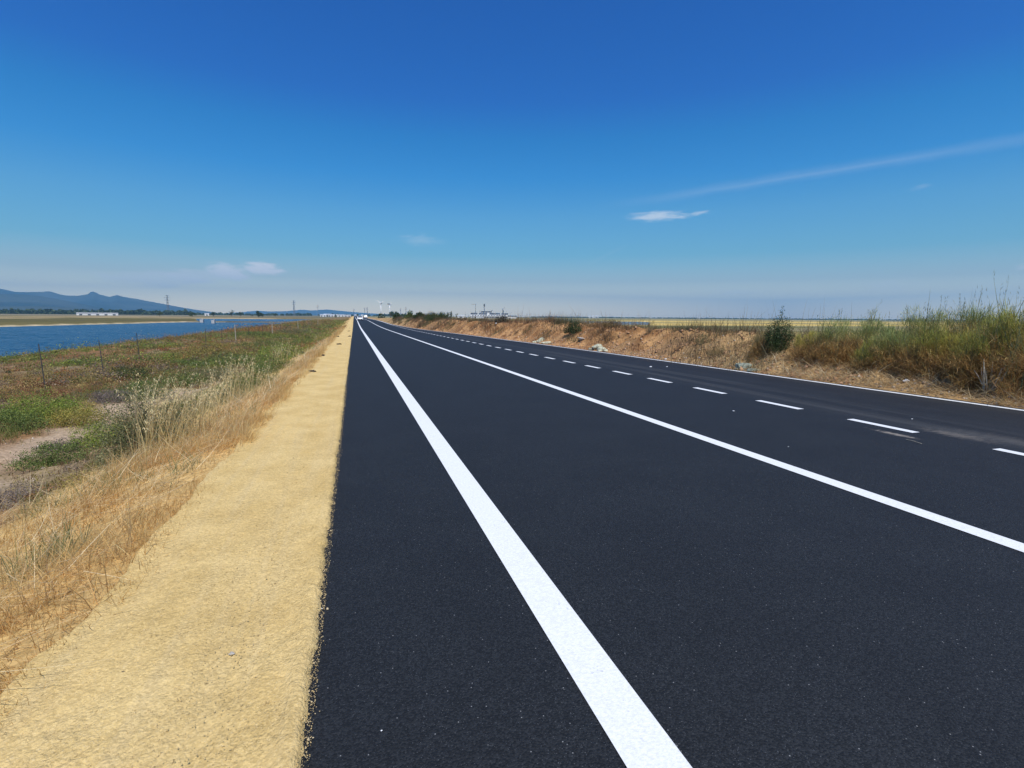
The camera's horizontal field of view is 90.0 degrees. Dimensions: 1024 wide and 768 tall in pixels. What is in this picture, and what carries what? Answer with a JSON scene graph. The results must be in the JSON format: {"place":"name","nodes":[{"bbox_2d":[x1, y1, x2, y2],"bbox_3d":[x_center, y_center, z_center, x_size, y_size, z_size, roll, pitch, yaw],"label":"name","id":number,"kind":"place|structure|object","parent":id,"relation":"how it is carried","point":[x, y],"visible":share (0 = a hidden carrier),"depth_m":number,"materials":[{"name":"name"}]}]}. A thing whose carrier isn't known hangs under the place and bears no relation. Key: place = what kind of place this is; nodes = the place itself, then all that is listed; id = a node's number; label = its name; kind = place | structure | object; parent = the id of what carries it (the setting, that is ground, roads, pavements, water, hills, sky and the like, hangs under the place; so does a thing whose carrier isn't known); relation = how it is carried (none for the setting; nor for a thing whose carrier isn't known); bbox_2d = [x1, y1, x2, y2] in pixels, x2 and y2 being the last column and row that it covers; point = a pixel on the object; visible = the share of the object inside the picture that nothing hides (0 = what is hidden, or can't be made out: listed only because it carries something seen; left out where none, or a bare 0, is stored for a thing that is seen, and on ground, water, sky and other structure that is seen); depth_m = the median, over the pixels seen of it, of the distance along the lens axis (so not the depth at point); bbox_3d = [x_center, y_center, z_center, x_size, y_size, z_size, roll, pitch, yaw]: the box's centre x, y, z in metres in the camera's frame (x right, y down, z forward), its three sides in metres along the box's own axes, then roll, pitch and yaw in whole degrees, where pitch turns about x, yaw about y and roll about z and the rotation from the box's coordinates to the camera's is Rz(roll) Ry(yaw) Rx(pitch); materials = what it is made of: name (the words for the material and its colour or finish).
{"place":"outdoors","nodes":[
{"label":"outdoors","id":0,"kind":"place"},
{"bbox_2d":[0,306,98,310],"bbox_3d":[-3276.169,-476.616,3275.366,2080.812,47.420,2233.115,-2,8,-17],"label":"hills","id":1,"kind":"structure","parent":0,"point":[34,307],"depth_m":3283.87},
{"bbox_2d":[0,294,113,309],"bbox_3d":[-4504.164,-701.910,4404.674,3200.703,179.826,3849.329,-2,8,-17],"label":"hills","id":2,"kind":"structure","parent":0,"point":[6,300],"depth_m":4264.71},
{"bbox_2d":[0,289,210,314],"bbox_3d":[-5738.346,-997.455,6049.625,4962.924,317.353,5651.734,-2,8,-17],"label":"hills","id":3,"kind":"structure","parent":0,"point":[116,302],"depth_m":5942.98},
{"bbox_2d":[3,390,346,767],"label":"loose gravel","id":4,"kind":"structure","parent":0,"point":[227,614],"depth_m":2.59,"materials":[{"name":"beige gravel"}]},
{"bbox_2d":[223,309,376,315],"bbox_3d":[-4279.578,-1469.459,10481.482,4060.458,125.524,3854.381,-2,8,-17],"label":"hills","id":5,"kind":"structure","parent":0,"point":[316,312],"depth_m":10169.81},
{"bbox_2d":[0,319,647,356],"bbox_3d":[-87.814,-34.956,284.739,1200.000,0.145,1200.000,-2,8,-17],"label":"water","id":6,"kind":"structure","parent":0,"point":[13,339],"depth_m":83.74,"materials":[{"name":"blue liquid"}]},
{"bbox_2d":[0,314,1023,691],"bbox_3d":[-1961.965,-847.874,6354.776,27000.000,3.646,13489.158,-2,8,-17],"label":"ground","id":7,"kind":"structure","parent":0,"point":[62,432],"depth_m":11.11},
{"bbox_2d":[0,404,54,435],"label":"shrub","id":8,"kind":"object","parent":7,"relation":"on","point":[20,422],"visible":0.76,"depth_m":10.34,"materials":[{"name":"green plant"}]},
{"bbox_2d":[0,479,63,510],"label":"shrub","id":9,"kind":"object","parent":7,"relation":"on","point":[12,493],"visible":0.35,"depth_m":6.41,"materials":[{"name":"green plant"}]},
{"bbox_2d":[0,386,99,422],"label":"shrub","id":10,"kind":"object","parent":7,"relation":"on","point":[50,407],"visible":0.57,"depth_m":11.46,"materials":[{"name":"green plant"}]},
{"bbox_2d":[2,439,98,471],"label":"shrub","id":11,"kind":"object","parent":7,"relation":"on","point":[54,457],"visible":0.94,"depth_m":8.15,"materials":[{"name":"green plant"}]},
{"bbox_2d":[0,308,112,313],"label":"wood","id":12,"kind":"object","parent":7,"relation":"on","point":[33,311],"visible":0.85,"depth_m":1117.53,"materials":[{"name":"green plant"}]},
{"bbox_2d":[30,437,93,454],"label":"shrub","id":13,"kind":"object","parent":7,"relation":"on","point":[56,441],"visible":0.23,"depth_m":9.27,"materials":[{"name":"green plant"}]},
{"bbox_2d":[34,399,117,430],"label":"shrub","id":14,"kind":"object","parent":7,"relation":"on","point":[81,415],"visible":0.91,"depth_m":11.00,"materials":[{"name":"green plant"}]},
{"bbox_2d":[58,417,129,449],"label":"shrub","id":15,"kind":"object","parent":7,"relation":"on","point":[90,436],"visible":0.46,"depth_m":9.16,"materials":[{"name":"green plant"}]},
{"bbox_2d":[76,313,117,314],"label":"warehouse","id":16,"kind":"structure","parent":7,"relation":"on","point":[96,313],"depth_m":689.81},
{"bbox_2d":[86,387,140,404],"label":"shrub","id":17,"kind":"object","parent":7,"relation":"on","point":[100,398],"visible":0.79,"depth_m":13.75,"materials":[{"name":"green plant"}]},
{"bbox_2d":[5,343,224,497],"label":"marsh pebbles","id":18,"kind":"object","parent":7,"relation":"on","point":[84,432],"visible":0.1,"depth_m":9.28,"materials":[{"name":"stone"}]},
{"bbox_2d":[109,363,151,378],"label":"shrub","id":19,"kind":"object","parent":7,"relation":"on","point":[138,372],"visible":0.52,"depth_m":18.94,"materials":[{"name":"green plant"}]},
{"bbox_2d":[85,370,177,466],"bbox_3d":[-5.321,0.432,7.186,1.025,1.313,1.091,8,10,43],"label":"shrub","id":20,"kind":"object","parent":7,"relation":"on","point":[122,431],"visible":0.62,"depth_m":7.11,"materials":[{"name":"green plant"}]},
{"bbox_2d":[100,379,182,398],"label":"shrub","id":21,"kind":"object","parent":7,"relation":"on","point":[142,383],"visible":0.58,"depth_m":14.91,"materials":[{"name":"green plant"}]},
{"bbox_2d":[110,384,176,468],"bbox_3d":[-4.445,0.487,6.061,0.755,1.127,0.482,3,8,19],"label":"oat clump","id":22,"kind":"object","parent":7,"relation":"on","point":[146,421],"visible":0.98,"depth_m":6.11,"materials":[{"name":"beige plant"}]},
{"bbox_2d":[109,308,191,314],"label":"wood","id":23,"kind":"object","parent":7,"relation":"on","point":[145,312],"visible":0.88,"depth_m":1185.31,"materials":[{"name":"green plant"}]},
{"bbox_2d":[2,321,320,393],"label":"wire fence","id":24,"kind":"object","parent":7,"relation":"on","point":[131,346],"visible":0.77,"depth_m":19.72,"materials":[{"name":"grey metal"}]},
{"bbox_2d":[120,364,210,453],"bbox_3d":[-4.764,0.360,7.026,1.100,1.265,1.033,-2,8,-17],"label":"oat clump","id":25,"kind":"object","parent":7,"relation":"on","point":[152,421],"visible":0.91,"depth_m":7.04,"materials":[{"name":"beige plant"}]},
{"bbox_2d":[129,382,205,440],"bbox_3d":[-5.434,0.437,8.034,1.030,0.976,1.053,-2,8,-17],"label":"shrub","id":26,"kind":"object","parent":7,"relation":"on","point":[178,413],"visible":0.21,"depth_m":8.04,"materials":[{"name":"green plant"}]},
{"bbox_2d":[130,368,213,387],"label":"shrub","id":27,"kind":"object","parent":7,"relation":"on","point":[187,381],"visible":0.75,"depth_m":17.45,"materials":[{"name":"green plant"}]},
{"bbox_2d":[0,320,345,524],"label":"marsh scrub","id":28,"kind":"object","parent":7,"relation":"on","point":[7,433],"visible":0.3,"depth_m":17.88,"materials":[{"name":"green plant"}]},
{"bbox_2d":[0,324,346,728],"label":"dry grass","id":29,"kind":"structure","parent":7,"relation":"on","point":[237,429],"depth_m":4.51,"materials":[{"name":"beige plant"}]},
{"bbox_2d":[138,379,211,450],"bbox_3d":[-4.645,0.431,7.086,0.843,1.035,0.942,6,9,38],"label":"oat clump","id":30,"kind":"object","parent":7,"relation":"on","point":[168,426],"visible":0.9,"depth_m":7.14,"materials":[{"name":"beige plant"}]},
{"bbox_2d":[0,316,350,505],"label":"marsh cushions","id":31,"kind":"object","parent":7,"relation":"on","point":[131,361],"visible":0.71,"depth_m":25.54,"materials":[{"name":"green plant"}]},
{"bbox_2d":[0,316,353,767],"bbox_3d":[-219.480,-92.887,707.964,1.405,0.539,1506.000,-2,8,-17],"label":"gravel shoulder","id":32,"kind":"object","parent":7,"relation":"on","point":[278,734],"visible":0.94,"depth_m":2.56},
{"bbox_2d":[161,357,203,365],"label":"shrub","id":33,"kind":"object","parent":7,"relation":"on","point":[180,361],"visible":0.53,"depth_m":23.68,"materials":[{"name":"green plant"}]},
{"bbox_2d":[164,376,232,438],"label":"oat clump","id":34,"kind":"object","parent":7,"relation":"on","point":[195,415],"visible":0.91,"depth_m":7.65,"materials":[{"name":"beige plant"}]},
{"bbox_2d":[175,368,235,430],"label":"oat clump","id":35,"kind":"object","parent":7,"relation":"on","point":[221,384],"visible":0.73,"depth_m":8.39,"materials":[{"name":"beige plant"}]},
{"bbox_2d":[204,373,224,417],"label":"oat clump","id":36,"kind":"object","parent":7,"relation":"on","point":[216,397],"visible":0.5,"depth_m":9.37,"materials":[{"name":"beige plant"}]},
{"bbox_2d":[182,364,248,383],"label":"shrub","id":37,"kind":"object","parent":7,"relation":"on","point":[202,372],"visible":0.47,"depth_m":18.77,"materials":[{"name":"green plant"}]},
{"bbox_2d":[201,379,245,404],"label":"shrub","id":38,"kind":"object","parent":7,"relation":"on","point":[223,394],"visible":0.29,"depth_m":11.89,"materials":[{"name":"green plant"}]},
{"bbox_2d":[204,352,254,408],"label":"oat clump","id":39,"kind":"object","parent":7,"relation":"on","point":[233,389],"visible":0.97,"depth_m":10.17,"materials":[{"name":"beige plant"}]},
{"bbox_2d":[199,353,269,366],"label":"shrub","id":40,"kind":"object","parent":7,"relation":"on","point":[235,362],"visible":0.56,"depth_m":24.19,"materials":[{"name":"green plant"}]},
{"bbox_2d":[227,361,266,398],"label":"oat clump","id":41,"kind":"object","parent":7,"relation":"on","point":[247,387],"visible":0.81,"depth_m":11.36,"materials":[{"name":"beige plant"}]},
{"bbox_2d":[223,330,274,336],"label":"shrub","id":42,"kind":"object","parent":7,"relation":"on","point":[253,333],"visible":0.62,"depth_m":54.97,"materials":[{"name":"green plant"}]},
{"bbox_2d":[224,359,281,389],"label":"shrub","id":43,"kind":"object","parent":7,"relation":"on","point":[243,379],"visible":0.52,"depth_m":13.97,"materials":[{"name":"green plant"}]},
{"bbox_2d":[241,355,295,374],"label":"shrub","id":44,"kind":"object","parent":7,"relation":"on","point":[271,365],"visible":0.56,"depth_m":18.30,"materials":[{"name":"green plant"}]},
{"bbox_2d":[192,312,358,315],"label":"wood","id":45,"kind":"object","parent":7,"relation":"on","point":[286,314],"visible":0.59,"depth_m":1730.01,"materials":[{"name":"green plant"}]},
{"bbox_2d":[256,341,295,365],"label":"oat clump","id":46,"kind":"object","parent":7,"relation":"on","point":[280,353],"visible":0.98,"depth_m":18.89,"materials":[{"name":"beige plant"}]},
{"bbox_2d":[257,342,299,354],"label":"shrub","id":47,"kind":"object","parent":7,"relation":"on","point":[269,348],"visible":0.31,"depth_m":29.73,"materials":[{"name":"green plant"}]},
{"bbox_2d":[288,338,318,345],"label":"shrub","id":48,"kind":"object","parent":7,"relation":"on","point":[295,343],"visible":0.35,"depth_m":35.66,"materials":[{"name":"green plant"}]},
{"bbox_2d":[403,310,412,318],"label":"bush","id":49,"kind":"object","parent":7,"relation":"on","point":[409,314],"visible":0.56,"depth_m":112.36,"materials":[{"name":"green plant"}]},
{"bbox_2d":[412,312,424,317],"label":"bush","id":50,"kind":"object","parent":7,"relation":"on","point":[417,315],"visible":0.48,"depth_m":99.19,"materials":[{"name":"green plant"}]},
{"bbox_2d":[423,312,453,320],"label":"bush","id":51,"kind":"object","parent":7,"relation":"on","point":[434,315],"visible":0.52,"depth_m":80.78,"materials":[{"name":"green plant"}]},
{"bbox_2d":[470,304,516,318],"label":"factory","id":52,"kind":"structure","parent":7,"relation":"on","point":[483,313],"depth_m":786.11,"materials":[{"name":"concrete"}]},
{"bbox_2d":[494,315,509,322],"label":"bush","id":53,"kind":"object","parent":7,"relation":"on","point":[501,320],"visible":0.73,"depth_m":50.12,"materials":[{"name":"green plant"}]},
{"bbox_2d":[563,318,582,333],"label":"bush","id":54,"kind":"object","parent":7,"relation":"on","point":[572,329],"visible":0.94,"depth_m":32.95,"materials":[{"name":"green plant"}]},
{"bbox_2d":[580,320,608,326],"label":"bush","id":55,"kind":"object","parent":7,"relation":"on","point":[593,324],"visible":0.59,"depth_m":31.36,"materials":[{"name":"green plant"}]},
{"bbox_2d":[592,344,602,349],"bbox_3d":[4.553,-1.923,27.299,0.638,0.439,0.456,0,7,-3],"label":"rock","id":56,"kind":"object","parent":7,"relation":"on","point":[595,346],"visible":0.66,"depth_m":27.12,"materials":[{"name":"white stone"}]},
{"bbox_2d":[602,320,622,326],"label":"bush","id":57,"kind":"object","parent":7,"relation":"on","point":[610,324],"visible":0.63,"depth_m":29.85,"materials":[{"name":"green plant"}]},
{"bbox_2d":[404,319,887,383],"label":"earth clods","id":58,"kind":"object","parent":7,"relation":"on","point":[786,374],"visible":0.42,"depth_m":22.71,"materials":[{"name":"soil"}]},
{"bbox_2d":[645,320,655,332],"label":"bush","id":59,"kind":"object","parent":7,"relation":"on","point":[651,327],"visible":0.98,"depth_m":25.62,"materials":[{"name":"green plant"}]},
{"bbox_2d":[695,331,709,343],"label":"bush","id":60,"kind":"object","parent":7,"relation":"on","point":[702,338],"visible":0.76,"depth_m":20.86,"materials":[{"name":"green plant"}]},
{"bbox_2d":[388,300,1022,404],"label":"bank weeds","id":61,"kind":"object","parent":7,"relation":"on","point":[554,320],"visible":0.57,"depth_m":24.41,"materials":[{"name":"brown plant"}]},
{"bbox_2d":[706,343,726,354],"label":"bush","id":62,"kind":"object","parent":7,"relation":"on","point":[715,351],"visible":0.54,"depth_m":19.50,"materials":[{"name":"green plant"}]},
{"bbox_2d":[425,321,1023,407],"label":"bank rubble","id":63,"kind":"object","parent":7,"relation":"on","point":[923,382],"visible":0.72,"depth_m":13.41,"materials":[{"name":"stone"}]},
{"bbox_2d":[734,363,751,369],"bbox_3d":[7.721,-0.528,17.023,0.579,0.346,0.480,-2,8,-17],"label":"rock","id":64,"kind":"object","parent":7,"relation":"on","point":[739,365],"visible":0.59,"depth_m":16.84,"materials":[{"name":"white stone"}]},
{"bbox_2d":[747,368,760,371],"bbox_3d":[7.725,-0.426,16.321,0.463,0.152,0.290,1,7,2],"label":"rock","id":65,"kind":"object","parent":7,"relation":"on","point":[750,370],"visible":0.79,"depth_m":16.26,"materials":[{"name":"grey stone"}]},
{"bbox_2d":[741,328,781,362],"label":"broom shrub","id":66,"kind":"object","parent":7,"relation":"on","point":[760,342],"visible":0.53,"depth_m":17.72,"materials":[{"name":"green plant"}]},
{"bbox_2d":[531,316,1023,321],"bbox_3d":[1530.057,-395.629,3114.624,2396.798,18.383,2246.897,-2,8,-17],"label":"wood","id":67,"kind":"object","parent":7,"relation":"on","point":[744,318],"visible":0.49,"depth_m":3308.72,"materials":[{"name":"green plant"}]},
{"bbox_2d":[763,306,796,352],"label":"leafy bush","id":68,"kind":"object","parent":7,"relation":"on","point":[777,338],"visible":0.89,"depth_m":17.16,"materials":[{"name":"green plant"}]},
{"bbox_2d":[785,329,823,361],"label":"broom shrub","id":69,"kind":"object","parent":7,"relation":"on","point":[798,341],"visible":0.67,"depth_m":16.22,"materials":[{"name":"green plant"}]},
{"bbox_2d":[797,309,861,369],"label":"broom shrub","id":70,"kind":"object","parent":7,"relation":"on","point":[828,340],"visible":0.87,"depth_m":15.32,"materials":[{"name":"green plant"}]},
{"bbox_2d":[666,337,1023,407],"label":"cut straw","id":71,"kind":"object","parent":7,"relation":"on","point":[820,374],"visible":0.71,"depth_m":12.98,"materials":[{"name":"beige plant"}]},
{"bbox_2d":[831,306,900,366],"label":"broom shrub","id":72,"kind":"object","parent":7,"relation":"on","point":[864,331],"visible":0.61,"depth_m":14.84,"materials":[{"name":"green plant"}]},
{"bbox_2d":[844,330,894,373],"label":"broom shrub","id":73,"kind":"object","parent":7,"relation":"on","point":[860,353],"visible":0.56,"depth_m":13.77,"materials":[{"name":"green plant"}]},
{"bbox_2d":[861,310,920,372],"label":"broom shrub","id":74,"kind":"object","parent":7,"relation":"on","point":[888,335],"visible":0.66,"depth_m":13.26,"materials":[{"name":"green plant"}]},
{"bbox_2d":[893,314,952,379],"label":"broom shrub","id":75,"kind":"object","parent":7,"relation":"on","point":[918,346],"visible":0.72,"depth_m":12.42,"materials":[{"name":"green plant"}]},
{"bbox_2d":[893,295,962,362],"bbox_3d":[10.865,-1.461,13.653,2.165,2.158,2.299,3,8,21],"label":"broom shrub","id":76,"kind":"object","parent":7,"relation":"on","point":[912,320],"visible":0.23,"depth_m":13.56,"materials":[{"name":"green plant"}]},
{"bbox_2d":[908,321,986,380],"bbox_3d":[10.320,-0.737,11.860,1.968,1.643,1.630,-2,8,-17],"label":"broom shrub","id":77,"kind":"object","parent":7,"relation":"on","point":[944,349],"visible":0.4,"depth_m":11.93,"materials":[{"name":"green plant"}]},
{"bbox_2d":[936,285,1014,349],"bbox_3d":[11.248,-1.371,12.522,2.228,2.086,2.367,2,8,11],"label":"broom shrub","id":78,"kind":"object","parent":7,"relation":"on","point":[974,317],"visible":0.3,"depth_m":12.42,"materials":[{"name":"green plant"}]},
{"bbox_2d":[933,292,1023,393],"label":"broom shrub","id":79,"kind":"object","parent":7,"relation":"on","point":[974,345],"visible":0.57,"depth_m":11.12,"materials":[{"name":"green plant"}]},
{"bbox_2d":[949,274,1023,388],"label":"broom shrub","id":80,"kind":"object","parent":7,"relation":"on","point":[1006,318],"visible":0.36,"depth_m":10.90,"materials":[{"name":"green plant"}]},
{"bbox_2d":[974,364,1009,391],"bbox_3d":[9.980,-0.146,10.719,0.756,0.724,0.525,0,7,-2],"label":"stem cluster","id":81,"kind":"object","parent":7,"relation":"on","point":[983,378],"visible":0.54,"depth_m":10.74,"materials":[{"name":"grey plant"}]},
{"bbox_2d":[975,308,1023,404],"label":"broom shrub","id":82,"kind":"object","parent":7,"relation":"on","point":[1010,361],"visible":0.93,"depth_m":10.35,"materials":[{"name":"green plant"}]},
{"bbox_2d":[0,0,1023,319],"label":"sky","id":83,"kind":"structure","parent":0,"point":[614,158],"materials":[{"name":"blue"}]},
{"bbox_2d":[301,316,1023,767],"bbox_3d":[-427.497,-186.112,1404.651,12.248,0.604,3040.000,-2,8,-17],"label":"road","id":84,"kind":"structure","parent":0,"point":[547,556],"depth_m":3.32,"materials":[{"name":"black asphalt"}]},
{"bbox_2d":[300,375,348,767],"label":"edge grit","id":85,"kind":"object","parent":84,"relation":"on","point":[322,606],"visible":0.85,"depth_m":2.67,"materials":[{"name":"gravel"}]}
]}

